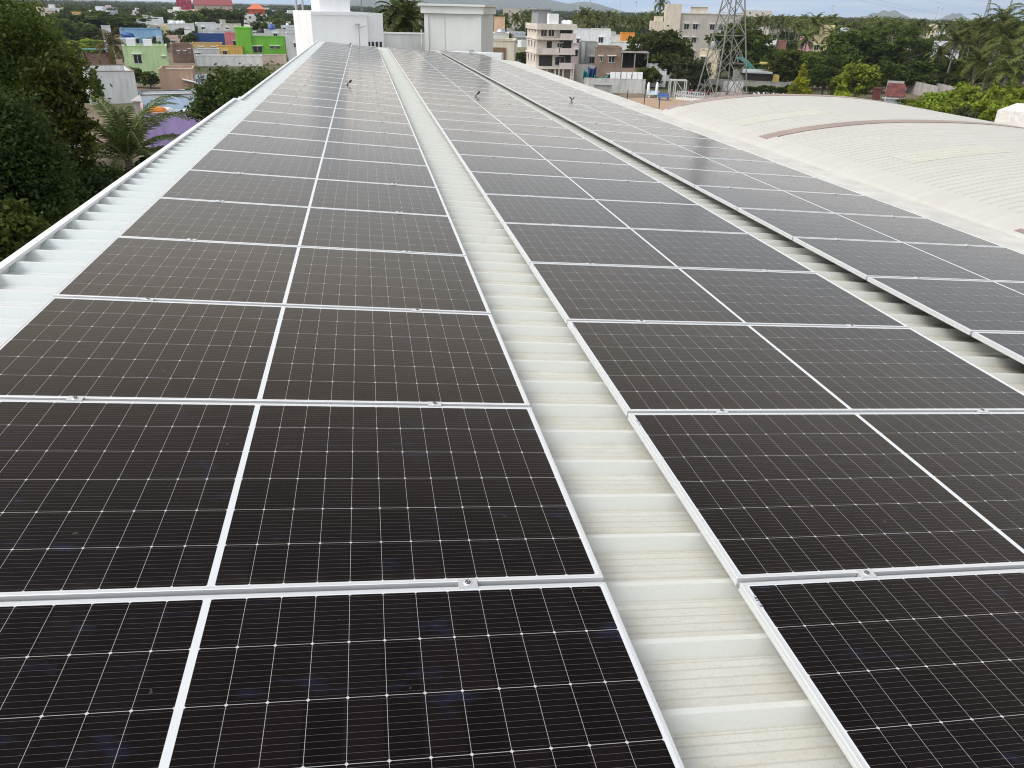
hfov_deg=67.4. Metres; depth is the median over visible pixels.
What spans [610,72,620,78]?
white hoarding
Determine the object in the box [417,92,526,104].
solar panel
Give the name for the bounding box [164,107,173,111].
bundle
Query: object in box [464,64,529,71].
solar panel
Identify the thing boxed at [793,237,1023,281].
solar panel
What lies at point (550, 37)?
apartment block
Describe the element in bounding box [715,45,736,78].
broadleaf tree
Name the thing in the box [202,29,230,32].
packed house
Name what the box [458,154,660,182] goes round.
solar panel
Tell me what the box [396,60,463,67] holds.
solar panel
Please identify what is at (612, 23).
coconut palm
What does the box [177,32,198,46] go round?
broadleaf tree
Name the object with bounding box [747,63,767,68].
broadleaf tree
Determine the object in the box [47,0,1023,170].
ground
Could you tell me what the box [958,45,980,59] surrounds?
broadleaf tree
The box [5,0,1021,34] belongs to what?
wood
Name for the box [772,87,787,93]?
shrub
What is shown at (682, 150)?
solar panel
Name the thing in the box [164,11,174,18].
broadleaf tree
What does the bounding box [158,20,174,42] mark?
packed house
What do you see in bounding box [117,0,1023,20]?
sky
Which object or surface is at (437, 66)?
solar panel
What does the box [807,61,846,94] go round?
broadleaf tree
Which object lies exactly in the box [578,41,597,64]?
grey tower house
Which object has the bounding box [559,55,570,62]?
window
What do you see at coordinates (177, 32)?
broadleaf tree
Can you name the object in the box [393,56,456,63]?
solar panel
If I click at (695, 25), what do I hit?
window
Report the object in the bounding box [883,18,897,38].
coconut palm
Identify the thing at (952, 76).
broadleaf tree
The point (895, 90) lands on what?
red stall
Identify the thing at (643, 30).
broadleaf tree
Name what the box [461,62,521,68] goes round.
solar panel
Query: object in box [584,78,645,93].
yard wall
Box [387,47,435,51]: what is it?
solar panel
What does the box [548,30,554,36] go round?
window
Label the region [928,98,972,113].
shrub
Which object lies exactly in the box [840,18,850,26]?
coconut palm
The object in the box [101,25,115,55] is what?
white slab house
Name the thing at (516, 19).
coconut palm
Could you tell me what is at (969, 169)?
vaulted hall
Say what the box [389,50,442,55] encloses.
solar panel
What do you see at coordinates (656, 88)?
bollard
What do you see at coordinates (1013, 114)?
white roof house
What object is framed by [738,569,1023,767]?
solar panel
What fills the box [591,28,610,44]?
white twin house
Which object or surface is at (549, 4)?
hills
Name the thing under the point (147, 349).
solar panel
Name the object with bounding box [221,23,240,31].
cream row
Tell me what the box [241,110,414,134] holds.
solar panel
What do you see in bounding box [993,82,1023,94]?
shrub
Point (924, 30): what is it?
coconut palm
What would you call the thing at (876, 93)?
red kiosk
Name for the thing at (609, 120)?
solar panel
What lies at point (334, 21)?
stair room
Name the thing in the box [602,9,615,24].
coconut palm
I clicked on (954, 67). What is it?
broadleaf tree
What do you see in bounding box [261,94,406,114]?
solar panel
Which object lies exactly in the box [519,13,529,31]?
coconut palm
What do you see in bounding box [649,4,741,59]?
beige college building
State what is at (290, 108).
solar panel
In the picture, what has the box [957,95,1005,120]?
shrub
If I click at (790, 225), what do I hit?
solar panel
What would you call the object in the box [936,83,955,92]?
slab wall
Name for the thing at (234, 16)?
broadleaf tree
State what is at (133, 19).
broadleaf tree
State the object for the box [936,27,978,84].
coconut palm
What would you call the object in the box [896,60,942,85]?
broadleaf tree
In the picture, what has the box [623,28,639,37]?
broadleaf tree
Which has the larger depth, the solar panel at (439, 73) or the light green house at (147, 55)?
the light green house at (147, 55)
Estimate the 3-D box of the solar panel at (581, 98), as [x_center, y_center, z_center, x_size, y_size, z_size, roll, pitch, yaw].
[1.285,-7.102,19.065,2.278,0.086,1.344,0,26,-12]
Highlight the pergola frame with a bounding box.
[668,79,686,97]
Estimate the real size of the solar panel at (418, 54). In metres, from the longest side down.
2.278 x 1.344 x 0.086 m
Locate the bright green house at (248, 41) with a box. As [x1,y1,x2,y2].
[234,26,286,59]
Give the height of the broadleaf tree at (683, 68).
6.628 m
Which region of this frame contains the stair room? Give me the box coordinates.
[293,0,383,54]
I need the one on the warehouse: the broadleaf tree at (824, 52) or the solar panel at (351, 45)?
the solar panel at (351, 45)
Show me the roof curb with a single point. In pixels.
(499, 56)
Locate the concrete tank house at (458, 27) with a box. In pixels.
[418,3,497,51]
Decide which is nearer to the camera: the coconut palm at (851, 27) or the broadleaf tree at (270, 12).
the coconut palm at (851, 27)
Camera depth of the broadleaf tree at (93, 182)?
16.76 m
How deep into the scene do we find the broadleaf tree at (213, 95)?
57.85 m
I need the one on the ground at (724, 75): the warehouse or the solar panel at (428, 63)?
the warehouse
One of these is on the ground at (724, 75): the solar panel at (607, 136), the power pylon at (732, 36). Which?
the power pylon at (732, 36)
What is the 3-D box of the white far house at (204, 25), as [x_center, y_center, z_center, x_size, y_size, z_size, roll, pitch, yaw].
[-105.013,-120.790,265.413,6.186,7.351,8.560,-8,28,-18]
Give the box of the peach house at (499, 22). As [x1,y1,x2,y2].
[494,17,504,31]
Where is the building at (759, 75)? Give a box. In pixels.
[742,62,782,81]
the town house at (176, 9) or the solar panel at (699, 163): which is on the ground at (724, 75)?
the town house at (176, 9)
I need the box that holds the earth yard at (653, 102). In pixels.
[626,97,687,109]
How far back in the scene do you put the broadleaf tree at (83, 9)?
453.24 m
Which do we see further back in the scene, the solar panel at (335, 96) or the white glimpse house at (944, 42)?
the white glimpse house at (944, 42)
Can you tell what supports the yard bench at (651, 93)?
on the ground at (724, 75)
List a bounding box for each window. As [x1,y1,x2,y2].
[131,53,142,63]
[252,45,262,52]
[541,30,546,35]
[547,41,551,47]
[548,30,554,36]
[555,56,564,64]
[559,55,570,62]
[560,30,571,33]
[589,56,594,62]
[598,36,603,42]
[607,55,615,62]
[692,23,698,29]
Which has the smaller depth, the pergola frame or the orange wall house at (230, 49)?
the pergola frame
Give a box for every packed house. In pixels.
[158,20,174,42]
[166,30,191,51]
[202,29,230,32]
[216,19,225,28]
[281,25,294,28]
[508,31,525,35]
[512,36,526,42]
[516,40,526,61]
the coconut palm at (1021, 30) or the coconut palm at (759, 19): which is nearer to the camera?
the coconut palm at (1021, 30)
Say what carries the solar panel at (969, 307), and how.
on the warehouse
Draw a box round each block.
[286,32,296,60]
[503,8,525,29]
[525,8,576,79]
[742,10,771,34]
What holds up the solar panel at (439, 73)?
on the warehouse
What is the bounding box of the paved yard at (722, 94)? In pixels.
[672,92,777,100]
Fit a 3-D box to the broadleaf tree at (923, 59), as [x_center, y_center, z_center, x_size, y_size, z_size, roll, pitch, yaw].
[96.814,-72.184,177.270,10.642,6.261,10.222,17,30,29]
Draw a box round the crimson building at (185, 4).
[176,0,191,9]
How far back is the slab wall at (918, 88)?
153.55 m
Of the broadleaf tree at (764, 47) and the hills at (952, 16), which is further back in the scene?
the hills at (952, 16)
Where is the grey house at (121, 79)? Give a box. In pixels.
[83,65,137,103]
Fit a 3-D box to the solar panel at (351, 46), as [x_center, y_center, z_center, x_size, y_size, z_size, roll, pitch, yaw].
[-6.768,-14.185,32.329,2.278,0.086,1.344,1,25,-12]
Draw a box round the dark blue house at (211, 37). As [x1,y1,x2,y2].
[193,33,225,44]
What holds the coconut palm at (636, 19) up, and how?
on the ground at (724, 75)
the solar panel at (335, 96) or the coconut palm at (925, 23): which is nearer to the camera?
the solar panel at (335, 96)
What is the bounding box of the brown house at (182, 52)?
[170,42,194,62]
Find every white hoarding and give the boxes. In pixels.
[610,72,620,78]
[621,72,631,78]
[632,72,642,78]
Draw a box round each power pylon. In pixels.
[696,0,746,97]
[983,0,991,16]
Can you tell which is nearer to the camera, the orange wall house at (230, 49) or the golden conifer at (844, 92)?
the golden conifer at (844, 92)
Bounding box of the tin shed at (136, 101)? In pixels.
[130,89,192,116]
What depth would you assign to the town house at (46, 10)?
450.81 m
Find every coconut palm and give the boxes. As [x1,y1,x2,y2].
[78,94,203,170]
[90,27,126,64]
[374,0,419,30]
[374,0,423,32]
[505,18,512,28]
[508,12,519,30]
[513,15,522,30]
[516,9,531,29]
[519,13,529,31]
[573,11,583,25]
[574,6,591,24]
[581,19,595,28]
[583,7,592,19]
[589,9,605,27]
[590,10,605,27]
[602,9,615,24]
[604,17,622,31]
[615,13,627,26]
[620,15,635,31]
[629,17,640,31]
[634,16,649,32]
[652,9,663,16]
[653,0,670,15]
[736,16,755,28]
[751,13,765,28]
[762,16,770,33]
[768,14,780,35]
[774,15,788,38]
[781,20,792,35]
[788,19,806,37]
[790,21,808,40]
[792,15,806,38]
[794,28,821,53]
[801,12,829,50]
[810,15,827,33]
[819,23,849,50]
[825,14,840,23]
[828,19,844,32]
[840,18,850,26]
[844,21,860,29]
[855,23,875,33]
[868,16,892,36]
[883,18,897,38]
[889,18,905,40]
[895,21,920,35]
[911,18,928,31]
[919,25,930,37]
[920,21,931,35]
[923,24,934,36]
[923,43,960,84]
[931,19,951,40]
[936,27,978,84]
[941,19,957,40]
[952,17,966,25]
[954,43,1003,86]
[955,19,965,30]
[957,17,984,58]
[960,13,999,81]
[977,15,1022,92]
[978,2,1023,83]
[980,33,1023,85]
[980,52,1023,88]
[999,15,1023,84]
[1004,3,1023,85]
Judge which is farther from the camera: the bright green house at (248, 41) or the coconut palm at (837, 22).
the coconut palm at (837, 22)
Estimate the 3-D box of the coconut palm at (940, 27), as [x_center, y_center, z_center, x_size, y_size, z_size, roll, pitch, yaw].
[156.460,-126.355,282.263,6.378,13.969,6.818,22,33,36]
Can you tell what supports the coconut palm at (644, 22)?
on the ground at (724, 75)
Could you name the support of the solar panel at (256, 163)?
on the warehouse
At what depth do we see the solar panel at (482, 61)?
31.22 m
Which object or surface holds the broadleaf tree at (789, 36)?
on the ground at (724, 75)
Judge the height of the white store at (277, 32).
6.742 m
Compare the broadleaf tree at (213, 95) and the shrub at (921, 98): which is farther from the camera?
the shrub at (921, 98)
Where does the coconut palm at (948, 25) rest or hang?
on the ground at (724, 75)
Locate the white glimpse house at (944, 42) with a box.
[931,41,960,58]
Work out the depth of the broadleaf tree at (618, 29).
322.97 m
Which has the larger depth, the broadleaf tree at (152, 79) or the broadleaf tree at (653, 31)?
the broadleaf tree at (653, 31)
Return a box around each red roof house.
[244,4,266,23]
[765,38,776,45]
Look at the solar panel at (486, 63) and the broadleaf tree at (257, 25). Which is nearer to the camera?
the solar panel at (486, 63)
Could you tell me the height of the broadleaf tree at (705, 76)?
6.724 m
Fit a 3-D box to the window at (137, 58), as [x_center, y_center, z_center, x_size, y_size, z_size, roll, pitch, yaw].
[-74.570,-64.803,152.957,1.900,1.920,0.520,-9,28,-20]
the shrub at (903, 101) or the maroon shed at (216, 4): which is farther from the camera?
the maroon shed at (216, 4)
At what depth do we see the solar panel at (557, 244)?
6.17 m
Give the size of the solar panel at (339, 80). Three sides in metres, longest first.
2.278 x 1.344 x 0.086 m
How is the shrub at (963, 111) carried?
on the ground at (724, 75)
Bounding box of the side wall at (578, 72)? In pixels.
[560,64,594,81]
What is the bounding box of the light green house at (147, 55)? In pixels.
[122,39,169,75]
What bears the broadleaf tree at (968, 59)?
on the ground at (724, 75)
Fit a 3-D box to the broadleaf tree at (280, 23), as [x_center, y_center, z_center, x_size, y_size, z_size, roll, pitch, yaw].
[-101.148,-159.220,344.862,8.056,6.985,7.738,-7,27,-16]
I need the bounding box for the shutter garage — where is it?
[493,38,515,60]
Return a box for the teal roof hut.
[83,49,114,64]
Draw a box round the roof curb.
[429,50,502,59]
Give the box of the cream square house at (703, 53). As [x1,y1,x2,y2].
[699,41,720,78]
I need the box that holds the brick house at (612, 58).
[594,45,666,86]
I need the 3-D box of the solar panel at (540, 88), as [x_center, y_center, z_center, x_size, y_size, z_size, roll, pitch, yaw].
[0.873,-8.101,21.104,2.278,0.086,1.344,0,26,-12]
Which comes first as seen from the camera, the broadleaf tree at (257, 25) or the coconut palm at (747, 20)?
the coconut palm at (747, 20)
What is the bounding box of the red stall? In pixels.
[882,81,908,103]
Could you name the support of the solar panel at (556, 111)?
on the warehouse
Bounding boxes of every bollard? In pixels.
[646,82,649,96]
[655,82,658,97]
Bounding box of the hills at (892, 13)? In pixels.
[858,10,914,19]
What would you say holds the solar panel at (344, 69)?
on the warehouse
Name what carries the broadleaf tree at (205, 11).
on the ground at (724, 75)
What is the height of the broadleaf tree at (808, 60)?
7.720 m
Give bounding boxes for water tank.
[268,24,274,29]
[497,28,504,32]
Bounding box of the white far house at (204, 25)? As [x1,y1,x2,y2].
[197,22,216,32]
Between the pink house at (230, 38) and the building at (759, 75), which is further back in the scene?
the pink house at (230, 38)
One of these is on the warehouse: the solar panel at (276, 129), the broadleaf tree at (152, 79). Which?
the solar panel at (276, 129)
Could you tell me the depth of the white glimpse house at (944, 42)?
191.49 m
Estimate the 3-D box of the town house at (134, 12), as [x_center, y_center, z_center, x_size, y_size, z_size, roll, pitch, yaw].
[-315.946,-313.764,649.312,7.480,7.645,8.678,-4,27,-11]
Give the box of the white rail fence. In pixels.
[676,90,704,100]
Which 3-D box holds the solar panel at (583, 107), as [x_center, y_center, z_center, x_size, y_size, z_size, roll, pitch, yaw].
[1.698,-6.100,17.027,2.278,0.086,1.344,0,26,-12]
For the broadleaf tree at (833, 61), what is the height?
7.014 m
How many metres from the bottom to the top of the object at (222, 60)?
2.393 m
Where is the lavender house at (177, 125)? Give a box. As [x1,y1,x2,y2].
[140,97,199,150]
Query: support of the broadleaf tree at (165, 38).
on the ground at (724, 75)
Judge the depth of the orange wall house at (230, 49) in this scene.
202.06 m
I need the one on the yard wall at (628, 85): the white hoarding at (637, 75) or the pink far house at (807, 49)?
the white hoarding at (637, 75)
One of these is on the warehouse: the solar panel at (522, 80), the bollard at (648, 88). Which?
the solar panel at (522, 80)
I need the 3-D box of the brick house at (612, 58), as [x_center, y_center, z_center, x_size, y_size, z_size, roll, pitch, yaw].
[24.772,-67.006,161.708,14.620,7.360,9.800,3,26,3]
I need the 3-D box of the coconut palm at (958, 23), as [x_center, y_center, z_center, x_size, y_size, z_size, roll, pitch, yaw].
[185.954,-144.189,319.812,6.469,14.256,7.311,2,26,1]
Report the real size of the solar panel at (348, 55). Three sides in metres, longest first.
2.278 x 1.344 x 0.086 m
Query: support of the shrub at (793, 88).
on the ground at (724, 75)
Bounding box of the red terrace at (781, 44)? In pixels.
[776,40,786,49]
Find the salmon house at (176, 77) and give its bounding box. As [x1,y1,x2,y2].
[158,66,206,89]
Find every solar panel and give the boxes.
[0,297,529,406]
[0,396,603,601]
[0,578,684,767]
[53,236,490,313]
[117,198,465,255]
[158,170,448,215]
[188,149,437,187]
[210,133,427,165]
[228,120,420,148]
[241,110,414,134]
[252,102,409,123]
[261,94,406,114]
[269,88,402,106]
[276,83,399,98]
[281,78,397,93]
[287,74,394,87]
[291,70,392,83]
[295,67,391,79]
[298,64,389,75]
[302,61,388,72]
[305,59,386,68]
[307,56,385,66]
[310,54,384,63]
[312,53,383,61]
[313,51,382,59]
[316,49,381,57]
[318,48,380,55]
[319,46,380,53]
[321,45,379,52]
[322,44,378,50]
[323,43,378,49]
[324,42,377,48]
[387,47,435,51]
[388,48,439,53]
[389,49,440,54]
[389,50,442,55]
[390,52,446,57]
[391,53,449,59]
[392,55,451,60]
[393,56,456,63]
[395,58,457,64]
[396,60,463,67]
[397,62,466,69]
[399,64,471,72]
[400,67,476,75]
[402,69,482,78]
[404,72,487,81]
[406,75,494,85]
[408,79,501,89]
[411,83,509,94]
[414,87,517,99]
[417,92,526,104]
[420,97,538,111]
[424,103,552,119]
[429,110,566,127]
[435,119,584,138]
[438,50,486,55]
[440,51,489,56]
[441,129,605,150]
[443,53,494,58]
[445,54,497,59]
[448,55,502,61]
[449,140,629,164]
[451,57,505,62]
[454,59,510,64]
[457,60,516,66]
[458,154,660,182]
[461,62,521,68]
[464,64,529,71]
[468,66,534,73]
[469,172,698,204]
[473,68,543,76]
[477,71,551,79]
[482,74,559,82]
[484,194,748,233]
[488,76,567,85]
[494,80,578,89]
[500,83,589,93]
[503,223,814,272]
[508,87,599,97]
[516,91,613,102]
[524,96,629,108]
[529,263,908,327]
[534,101,645,114]
[545,107,664,121]
[558,114,686,129]
[567,320,1023,416]
[573,121,711,138]
[590,130,740,149]
[609,140,775,162]
[628,409,1023,585]
[632,153,815,177]
[660,167,862,194]
[694,185,925,217]
[737,208,1003,246]
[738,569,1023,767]
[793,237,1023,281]
[867,276,1023,334]
[972,332,1023,363]
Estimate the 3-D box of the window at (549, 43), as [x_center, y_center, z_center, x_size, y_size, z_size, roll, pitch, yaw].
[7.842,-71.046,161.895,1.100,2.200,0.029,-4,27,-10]
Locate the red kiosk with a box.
[872,87,882,99]
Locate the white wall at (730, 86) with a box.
[723,81,743,91]
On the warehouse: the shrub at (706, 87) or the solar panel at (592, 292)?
the solar panel at (592, 292)
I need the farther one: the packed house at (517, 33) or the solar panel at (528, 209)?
the packed house at (517, 33)
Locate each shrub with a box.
[64,40,86,56]
[75,38,103,51]
[90,43,118,53]
[701,86,715,90]
[740,86,754,91]
[758,85,768,93]
[765,85,776,92]
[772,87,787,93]
[787,83,801,93]
[895,98,915,104]
[901,95,925,107]
[912,91,951,108]
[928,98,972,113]
[941,80,988,102]
[952,105,978,118]
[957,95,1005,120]
[965,85,1018,101]
[985,95,1023,121]
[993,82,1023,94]
[997,87,1023,101]
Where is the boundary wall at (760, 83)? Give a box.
[690,79,790,92]
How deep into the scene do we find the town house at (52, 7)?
465.67 m
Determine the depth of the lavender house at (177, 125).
79.59 m
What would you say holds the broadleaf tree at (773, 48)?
on the ground at (724, 75)
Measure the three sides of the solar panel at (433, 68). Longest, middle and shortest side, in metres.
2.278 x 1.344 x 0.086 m
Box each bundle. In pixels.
[121,32,134,36]
[147,106,165,111]
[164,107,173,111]
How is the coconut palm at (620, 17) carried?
on the ground at (724, 75)
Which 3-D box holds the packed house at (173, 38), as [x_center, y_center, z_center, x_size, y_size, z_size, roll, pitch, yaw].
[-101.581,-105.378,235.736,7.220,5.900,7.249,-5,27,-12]
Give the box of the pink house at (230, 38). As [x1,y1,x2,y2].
[224,32,235,44]
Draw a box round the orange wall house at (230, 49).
[217,45,242,54]
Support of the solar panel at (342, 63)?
on the warehouse
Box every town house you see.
[36,7,54,14]
[45,4,62,12]
[89,6,117,14]
[132,8,138,14]
[168,7,188,15]
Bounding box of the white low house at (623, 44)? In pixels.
[610,41,639,49]
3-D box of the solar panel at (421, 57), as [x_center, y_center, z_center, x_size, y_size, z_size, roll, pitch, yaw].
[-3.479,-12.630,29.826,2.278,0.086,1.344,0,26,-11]
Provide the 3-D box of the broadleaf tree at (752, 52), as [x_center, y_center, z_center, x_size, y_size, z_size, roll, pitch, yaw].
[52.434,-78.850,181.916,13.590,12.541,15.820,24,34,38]
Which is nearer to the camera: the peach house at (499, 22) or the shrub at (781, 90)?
the shrub at (781, 90)
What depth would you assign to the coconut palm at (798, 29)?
260.15 m
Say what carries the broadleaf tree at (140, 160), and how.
on the ground at (724, 75)
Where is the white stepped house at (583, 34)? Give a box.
[573,28,590,42]
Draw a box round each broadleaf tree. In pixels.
[0,0,112,157]
[0,79,83,234]
[0,192,50,261]
[3,41,111,175]
[38,17,94,35]
[48,10,157,36]
[49,18,75,40]
[56,9,73,18]
[62,162,126,217]
[63,6,74,10]
[64,26,117,42]
[75,7,88,11]
[88,72,104,107]
[116,154,149,173]
[118,14,164,22]
[120,7,130,14]
[128,66,142,84]
[135,71,160,87]
[136,5,146,11]
[148,35,161,43]
[153,10,170,22]
[163,35,170,47]
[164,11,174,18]
[165,28,196,35]
[167,11,207,24]
[173,7,235,23]
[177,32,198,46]
[180,61,279,122]
[200,8,247,25]
[248,21,277,30]
[253,12,266,21]
[265,9,275,15]
[265,13,284,19]
[266,18,285,27]
[278,21,293,28]
[281,15,293,23]
[514,22,525,31]
[515,51,526,63]
[614,25,623,32]
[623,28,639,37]
[625,25,685,69]
[635,27,655,45]
[635,66,662,83]
[638,24,647,36]
[665,38,695,83]
[670,56,703,90]
[688,57,712,90]
[704,22,764,78]
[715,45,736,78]
[735,67,787,81]
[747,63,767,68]
[749,26,776,57]
[759,54,768,68]
[763,49,809,81]
[767,44,778,53]
[774,30,788,38]
[776,37,798,49]
[779,50,826,80]
[782,32,799,39]
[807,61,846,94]
[816,45,866,65]
[816,54,848,88]
[817,46,827,54]
[819,28,914,66]
[825,74,841,94]
[828,59,883,97]
[874,60,904,92]
[887,61,912,79]
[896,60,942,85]
[909,57,943,64]
[910,38,932,51]
[925,34,950,40]
[928,57,975,82]
[940,71,971,85]
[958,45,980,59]
[962,57,974,80]
[970,61,1019,86]
[1006,50,1023,85]
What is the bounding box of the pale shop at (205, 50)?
[193,48,219,62]
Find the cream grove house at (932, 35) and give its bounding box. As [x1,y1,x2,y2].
[926,24,936,37]
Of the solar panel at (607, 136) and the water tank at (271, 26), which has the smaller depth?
the solar panel at (607, 136)
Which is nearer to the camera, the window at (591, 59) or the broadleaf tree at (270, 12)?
the window at (591, 59)
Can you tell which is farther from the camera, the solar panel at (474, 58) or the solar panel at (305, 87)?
the solar panel at (474, 58)
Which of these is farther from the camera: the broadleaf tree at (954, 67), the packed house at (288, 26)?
the packed house at (288, 26)
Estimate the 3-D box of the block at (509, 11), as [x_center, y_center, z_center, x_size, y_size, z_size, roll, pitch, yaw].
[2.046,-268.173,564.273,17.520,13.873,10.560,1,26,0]
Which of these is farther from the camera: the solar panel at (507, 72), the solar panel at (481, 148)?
the solar panel at (507, 72)
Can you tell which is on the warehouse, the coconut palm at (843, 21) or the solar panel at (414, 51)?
the solar panel at (414, 51)
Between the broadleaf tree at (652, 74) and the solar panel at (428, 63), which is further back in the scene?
the broadleaf tree at (652, 74)
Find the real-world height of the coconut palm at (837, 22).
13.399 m
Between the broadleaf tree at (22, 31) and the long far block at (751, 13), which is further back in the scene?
the long far block at (751, 13)
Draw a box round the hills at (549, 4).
[350,0,630,12]
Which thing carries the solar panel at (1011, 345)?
on the warehouse
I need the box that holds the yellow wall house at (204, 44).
[192,42,221,52]
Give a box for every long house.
[138,90,195,102]
[168,23,194,31]
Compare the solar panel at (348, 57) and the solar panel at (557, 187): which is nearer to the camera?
the solar panel at (557, 187)
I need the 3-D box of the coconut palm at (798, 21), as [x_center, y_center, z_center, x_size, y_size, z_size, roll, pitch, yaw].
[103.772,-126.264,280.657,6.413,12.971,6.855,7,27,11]
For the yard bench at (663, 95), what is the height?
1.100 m
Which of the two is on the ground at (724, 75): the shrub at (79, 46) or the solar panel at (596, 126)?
the shrub at (79, 46)
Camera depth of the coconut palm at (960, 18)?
321.92 m
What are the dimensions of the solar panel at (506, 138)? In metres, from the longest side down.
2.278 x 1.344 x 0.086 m
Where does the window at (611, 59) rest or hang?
in the brick house at (612, 58)
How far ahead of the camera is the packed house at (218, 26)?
302.02 m
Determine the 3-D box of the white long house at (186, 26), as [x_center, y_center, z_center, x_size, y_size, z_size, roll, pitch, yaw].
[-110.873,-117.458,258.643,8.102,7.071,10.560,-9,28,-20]
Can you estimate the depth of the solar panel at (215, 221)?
5.61 m
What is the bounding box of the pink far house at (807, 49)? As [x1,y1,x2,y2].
[798,36,811,51]
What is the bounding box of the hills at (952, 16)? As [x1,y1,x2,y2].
[936,13,969,20]
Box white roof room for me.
[493,32,508,37]
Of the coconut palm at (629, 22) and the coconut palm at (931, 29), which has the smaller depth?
the coconut palm at (629, 22)
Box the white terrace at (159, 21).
[136,17,163,27]
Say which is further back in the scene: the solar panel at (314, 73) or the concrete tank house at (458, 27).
the concrete tank house at (458, 27)
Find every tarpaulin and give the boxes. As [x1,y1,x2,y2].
[583,69,590,78]
[588,66,596,77]
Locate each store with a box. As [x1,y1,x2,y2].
[253,32,264,35]
[264,29,294,54]
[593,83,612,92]
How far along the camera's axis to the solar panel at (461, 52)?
37.35 m
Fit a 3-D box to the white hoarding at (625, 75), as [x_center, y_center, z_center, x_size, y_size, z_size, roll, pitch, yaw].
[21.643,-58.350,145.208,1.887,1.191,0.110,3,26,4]
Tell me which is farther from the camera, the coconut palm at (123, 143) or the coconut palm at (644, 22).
the coconut palm at (644, 22)
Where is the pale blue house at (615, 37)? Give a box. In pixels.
[611,34,619,40]
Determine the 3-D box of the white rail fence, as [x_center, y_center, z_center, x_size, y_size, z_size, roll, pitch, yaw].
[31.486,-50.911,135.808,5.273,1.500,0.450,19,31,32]
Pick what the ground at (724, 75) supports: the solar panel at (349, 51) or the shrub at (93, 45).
the shrub at (93, 45)
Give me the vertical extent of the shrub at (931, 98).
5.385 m
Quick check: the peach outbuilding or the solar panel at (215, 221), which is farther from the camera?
the peach outbuilding
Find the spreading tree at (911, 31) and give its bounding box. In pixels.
[859,20,937,64]
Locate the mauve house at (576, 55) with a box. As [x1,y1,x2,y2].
[572,43,578,63]
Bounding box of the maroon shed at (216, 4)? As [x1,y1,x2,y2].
[193,0,232,10]
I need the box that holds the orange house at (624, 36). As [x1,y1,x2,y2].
[620,32,634,40]
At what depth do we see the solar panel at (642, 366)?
4.10 m
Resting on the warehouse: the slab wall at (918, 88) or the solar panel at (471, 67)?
the solar panel at (471, 67)
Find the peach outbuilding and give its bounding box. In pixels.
[247,54,286,63]
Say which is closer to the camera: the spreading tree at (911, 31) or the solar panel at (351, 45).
the solar panel at (351, 45)
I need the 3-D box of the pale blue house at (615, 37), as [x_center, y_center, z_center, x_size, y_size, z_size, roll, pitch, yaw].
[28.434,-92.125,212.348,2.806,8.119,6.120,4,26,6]
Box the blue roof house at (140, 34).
[119,28,163,60]
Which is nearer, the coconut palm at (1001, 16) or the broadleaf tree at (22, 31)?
the broadleaf tree at (22, 31)
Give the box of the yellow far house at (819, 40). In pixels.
[812,25,834,51]
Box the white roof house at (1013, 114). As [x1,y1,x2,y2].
[994,103,1023,126]
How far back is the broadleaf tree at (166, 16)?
369.91 m
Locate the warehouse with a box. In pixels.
[0,41,1023,767]
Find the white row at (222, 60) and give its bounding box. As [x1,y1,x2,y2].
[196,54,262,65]
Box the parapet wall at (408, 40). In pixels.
[383,32,424,49]
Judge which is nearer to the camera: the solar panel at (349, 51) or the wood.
the solar panel at (349, 51)
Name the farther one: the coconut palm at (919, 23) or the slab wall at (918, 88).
the coconut palm at (919, 23)
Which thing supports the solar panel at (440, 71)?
on the warehouse
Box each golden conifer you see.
[788,63,812,93]
[833,79,851,96]
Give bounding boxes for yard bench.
[648,91,658,97]
[657,93,669,100]
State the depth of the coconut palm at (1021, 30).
140.87 m
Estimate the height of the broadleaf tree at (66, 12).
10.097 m
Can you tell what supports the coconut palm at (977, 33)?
on the ground at (724, 75)
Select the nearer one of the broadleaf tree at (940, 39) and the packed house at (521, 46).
the packed house at (521, 46)
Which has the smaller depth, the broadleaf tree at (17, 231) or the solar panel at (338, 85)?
the broadleaf tree at (17, 231)
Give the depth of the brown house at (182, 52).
191.80 m
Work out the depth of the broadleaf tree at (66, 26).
222.43 m
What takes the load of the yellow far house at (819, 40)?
on the ground at (724, 75)
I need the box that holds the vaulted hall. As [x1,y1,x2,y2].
[661,94,1023,238]
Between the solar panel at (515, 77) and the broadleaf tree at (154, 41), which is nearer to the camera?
the solar panel at (515, 77)
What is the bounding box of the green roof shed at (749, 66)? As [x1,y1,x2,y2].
[732,56,754,79]
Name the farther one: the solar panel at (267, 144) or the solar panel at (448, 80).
the solar panel at (448, 80)
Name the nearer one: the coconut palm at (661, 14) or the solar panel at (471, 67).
the solar panel at (471, 67)
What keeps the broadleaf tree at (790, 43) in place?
on the ground at (724, 75)
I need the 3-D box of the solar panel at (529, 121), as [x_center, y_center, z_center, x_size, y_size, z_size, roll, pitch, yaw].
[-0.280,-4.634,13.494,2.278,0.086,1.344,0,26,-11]
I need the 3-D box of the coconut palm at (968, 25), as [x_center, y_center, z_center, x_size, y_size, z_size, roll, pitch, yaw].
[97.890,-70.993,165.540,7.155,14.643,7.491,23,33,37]
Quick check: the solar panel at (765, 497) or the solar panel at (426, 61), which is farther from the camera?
the solar panel at (426, 61)
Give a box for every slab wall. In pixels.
[906,81,938,96]
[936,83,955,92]

